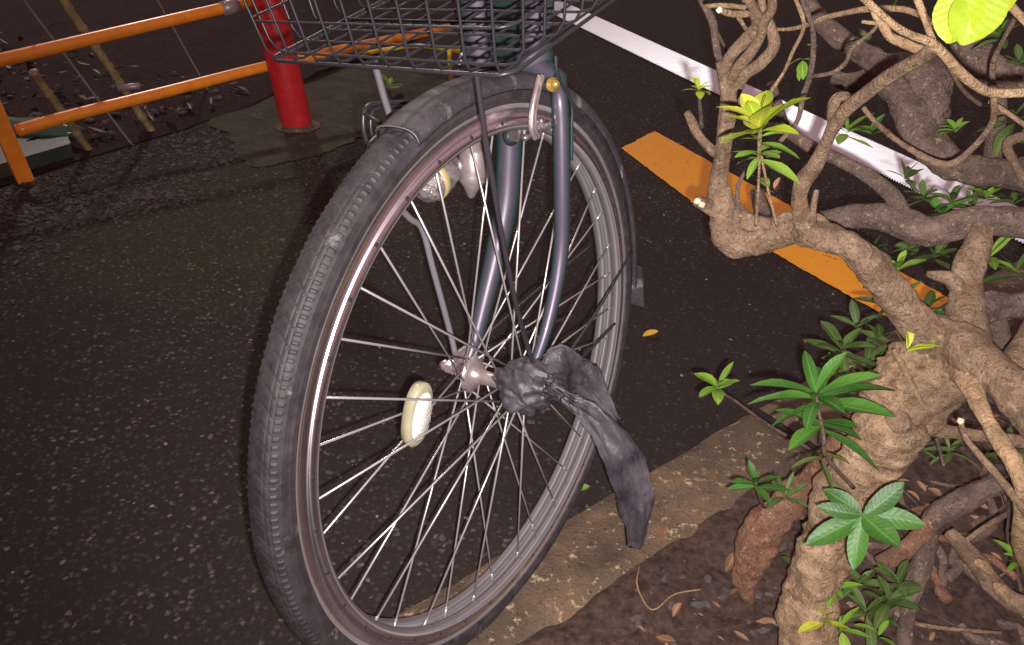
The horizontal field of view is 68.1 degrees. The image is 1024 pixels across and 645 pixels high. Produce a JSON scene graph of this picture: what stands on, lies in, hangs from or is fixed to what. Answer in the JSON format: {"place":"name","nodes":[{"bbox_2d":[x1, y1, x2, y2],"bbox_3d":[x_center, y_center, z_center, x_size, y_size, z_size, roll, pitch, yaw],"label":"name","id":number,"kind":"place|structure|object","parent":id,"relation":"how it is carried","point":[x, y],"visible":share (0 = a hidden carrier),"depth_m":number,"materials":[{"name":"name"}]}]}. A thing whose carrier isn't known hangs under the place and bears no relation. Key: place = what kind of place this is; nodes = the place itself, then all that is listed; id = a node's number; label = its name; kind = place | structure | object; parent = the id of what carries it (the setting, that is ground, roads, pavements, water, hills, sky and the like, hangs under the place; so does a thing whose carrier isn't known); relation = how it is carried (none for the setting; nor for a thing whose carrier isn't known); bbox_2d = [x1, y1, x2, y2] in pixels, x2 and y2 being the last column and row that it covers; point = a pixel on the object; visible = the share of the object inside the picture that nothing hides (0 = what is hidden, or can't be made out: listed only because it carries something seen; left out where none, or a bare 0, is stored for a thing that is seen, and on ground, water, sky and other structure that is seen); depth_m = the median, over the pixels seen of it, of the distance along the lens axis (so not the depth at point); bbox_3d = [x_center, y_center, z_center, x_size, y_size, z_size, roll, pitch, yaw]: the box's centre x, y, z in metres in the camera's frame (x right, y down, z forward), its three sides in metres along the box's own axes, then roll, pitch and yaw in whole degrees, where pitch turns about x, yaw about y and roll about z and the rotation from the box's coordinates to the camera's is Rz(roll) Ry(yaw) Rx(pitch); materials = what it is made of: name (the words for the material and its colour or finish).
{"place":"outdoors","nodes":[
{"label":"outdoors","id":0,"kind":"place"},
{"bbox_2d":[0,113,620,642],"bbox_3d":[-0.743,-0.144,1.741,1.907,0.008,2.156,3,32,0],"label":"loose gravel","id":1,"kind":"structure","parent":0,"point":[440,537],"depth_m":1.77,"materials":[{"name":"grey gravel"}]},
{"bbox_2d":[0,0,1023,644],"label":"ground","id":2,"kind":"structure","parent":0,"point":[88,430],"depth_m":1.49,"materials":[{"name":"black asphalt"}]},
{"bbox_2d":[0,96,359,269],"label":"coarse gravel","id":3,"kind":"structure","parent":2,"relation":"on","point":[36,212],"depth_m":2.01,"materials":[{"name":"grey gravel"}]},
{"bbox_2d":[0,0,449,183],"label":"pipe fence","id":4,"kind":"object","parent":2,"relation":"on","point":[15,157],"visible":0.82,"depth_m":2.11,"materials":[{"name":"orange metal"}]},
{"bbox_2d":[0,0,493,185],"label":"bed soil","id":5,"kind":"structure","parent":2,"relation":"on","point":[216,44],"depth_m":3.18,"materials":[{"name":"brown soil"}]},
{"bbox_2d":[0,116,85,178],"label":"planter tray","id":6,"kind":"object","parent":5,"relation":"on","point":[50,145],"visible":0.48,"depth_m":2.19,"materials":[{"name":"green plastic"}]},
{"bbox_2d":[28,68,91,149],"bbox_3d":[-1.273,-0.592,2.150,0.027,0.282,0.167,6,32,4],"label":"bamboo cane","id":7,"kind":"object","parent":5,"relation":"on","point":[47,91],"visible":0.87,"depth_m":2.10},
{"bbox_2d":[23,0,132,144],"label":"garden stake","id":8,"kind":"object","parent":5,"relation":"on","point":[73,66],"visible":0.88,"depth_m":2.14,"materials":[{"name":"brown wood"}]},
{"bbox_2d":[58,0,155,131],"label":"bamboo cane","id":9,"kind":"object","parent":5,"relation":"on","point":[81,27],"visible":0.76,"depth_m":2.24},
{"bbox_2d":[117,82,140,91],"bbox_3d":[-1.058,-0.650,2.092,0.061,0.026,0.017,-2,33,-9],"label":"cane tie","id":10,"kind":"object","parent":9,"relation":"attached to","point":[129,86],"visible":1,"depth_m":2.09,"materials":[{"name":"grey"}]},
{"bbox_2d":[0,31,247,143],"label":"bed litter","id":11,"kind":"object","parent":5,"relation":"on","point":[149,113],"visible":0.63,"depth_m":2.60,"materials":[{"name":"brown plant"}]},
{"bbox_2d":[0,43,249,141],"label":"bed stones","id":12,"kind":"object","parent":5,"relation":"on","point":[104,124],"visible":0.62,"depth_m":2.61,"materials":[{"name":"grey stone"}]},
{"bbox_2d":[157,0,208,89],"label":"garden stake","id":13,"kind":"object","parent":5,"relation":"on","point":[183,46],"visible":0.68,"depth_m":2.65,"materials":[{"name":"brown wood"}]},
{"bbox_2d":[208,63,446,166],"bbox_3d":[-0.630,-0.791,2.773,0.872,0.001,1.275,3,32,0],"label":"concrete pad","id":14,"kind":"object","parent":2,"relation":"on","point":[336,85],"visible":0.5,"depth_m":2.65,"materials":[{"name":"grey concrete"}]},
{"bbox_2d":[250,0,319,132],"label":"red pole","id":15,"kind":"object","parent":14,"relation":"on","point":[288,89],"visible":0.93,"depth_m":2.42,"materials":[{"name":"metal"}]},
{"bbox_2d":[375,74,401,94],"bbox_3d":[-0.473,-0.907,2.894,0.112,0.091,0.112,-7,34,-15],"label":"seedling","id":16,"kind":"object","parent":14,"relation":"on","point":[389,81],"visible":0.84,"depth_m":2.88,"materials":[{"name":"green plant"}]},
{"bbox_2d":[362,44,459,79],"bbox_3d":[-0.240,-0.738,2.414,0.376,0.345,0.269,16,34,19],"label":"yellow rail","id":17,"kind":"object","parent":2,"relation":"on","point":[385,49],"visible":0.41,"depth_m":2.26,"materials":[{"name":"yellow metal"}]},
{"bbox_2d":[11,166,858,614],"bbox_3d":[0.155,-0.051,1.677,1.694,0.005,1.904,3,32,0],"label":"pale grit","id":18,"kind":"object","parent":2,"relation":"on","point":[379,346],"visible":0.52,"depth_m":1.45,"materials":[{"name":"grey gravel"}]},
{"bbox_2d":[581,484,589,490],"bbox_3d":[0.104,0.253,1.159,0.029,0.007,0.012,3,32,0],"label":"fallen leaf","id":19,"kind":"object","parent":2,"relation":"on","point":[585,486],"visible":0.4,"depth_m":1.16,"materials":[{"name":"green plant"}]},
{"bbox_2d":[391,415,807,644],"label":"kerb","id":20,"kind":"structure","parent":2,"relation":"on","point":[589,556],"depth_m":1.10,"materials":[{"name":"concrete"}]},
{"bbox_2d":[243,0,643,644],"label":"bicycle","id":21,"kind":"object","parent":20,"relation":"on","point":[509,88],"visible":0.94,"depth_m":0.71,"materials":[{"name":"black metal"}]},
{"bbox_2d":[492,344,654,549],"bbox_3d":[0.071,0.132,0.834,0.189,0.218,0.076,9,33,10],"label":"plastic bag","id":22,"kind":"object","parent":21,"relation":"hanging from","point":[571,379],"visible":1,"depth_m":0.80,"materials":[{"name":"grey plastic"}]},
{"bbox_2d":[643,330,657,335],"bbox_3d":[0.285,0.022,1.561,0.036,0.008,0.015,-4,33,-12],"label":"fallen leaf","id":23,"kind":"object","parent":2,"relation":"on","point":[649,332],"visible":1,"depth_m":1.56,"materials":[{"name":"plant"}]},
{"bbox_2d":[516,318,1023,644],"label":"planting soil","id":24,"kind":"structure","parent":2,"relation":"on","point":[613,607],"depth_m":1.01,"materials":[{"name":"brown soil"}]},
{"bbox_2d":[636,565,700,610],"bbox_3d":[0.197,0.353,0.986,0.085,0.002,0.062,16,34,19],"label":"dry stalk","id":25,"kind":"object","parent":24,"relation":"on","point":[649,608],"visible":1,"depth_m":0.99,"materials":[{"name":"brown plant"}]},
{"bbox_2d":[566,395,1006,644],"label":"soil pebbles","id":26,"kind":"object","parent":24,"relation":"on","point":[763,629],"visible":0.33,"depth_m":1.00,"materials":[{"name":"brown stone"}]},
{"bbox_2d":[638,414,1006,642],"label":"leaf litter","id":27,"kind":"object","parent":24,"relation":"on","point":[729,565],"visible":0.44,"depth_m":1.00,"materials":[{"name":"brown plant"}]},
{"bbox_2d":[681,0,1023,644],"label":"azalea shrub","id":28,"kind":"object","parent":24,"relation":"on","point":[917,387],"visible":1,"depth_m":0.74,"materials":[{"name":"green plant"}]},
{"bbox_2d":[903,421,1013,644],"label":"twig litter","id":29,"kind":"object","parent":24,"relation":"on","point":[1002,574],"visible":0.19,"depth_m":1.04,"materials":[{"name":"brown plant"}]},
{"bbox_2d":[622,131,947,315],"bbox_3d":[0.660,-0.339,2.176,0.267,0.001,1.283,-12,35,-22],"label":"orange line","id":30,"kind":"object","parent":2,"relation":"on","point":[684,171],"visible":0.56,"depth_m":2.25,"materials":[{"name":"paint"}]},
{"bbox_2d":[554,2,1023,243],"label":"white line","id":31,"kind":"object","parent":2,"relation":"on","point":[879,159],"visible":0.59,"depth_m":2.90,"materials":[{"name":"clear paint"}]},
{"bbox_2d":[759,330,903,445],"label":"kerb","id":32,"kind":"structure","parent":2,"relation":"on","point":[794,423],"depth_m":1.37,"materials":[{"name":"concrete"}]},
{"bbox_2d":[933,261,1023,322],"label":"kerb","id":33,"kind":"structure","parent":2,"relation":"on","point":[1011,285],"depth_m":1.82,"materials":[{"name":"concrete"}]},
{"bbox_2d":[322,13,1021,214],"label":"roadside gravel","id":34,"kind":"structure","parent":0,"point":[908,200],"depth_m":3.21,"materials":[{"name":"grey gravel"}]}
]}

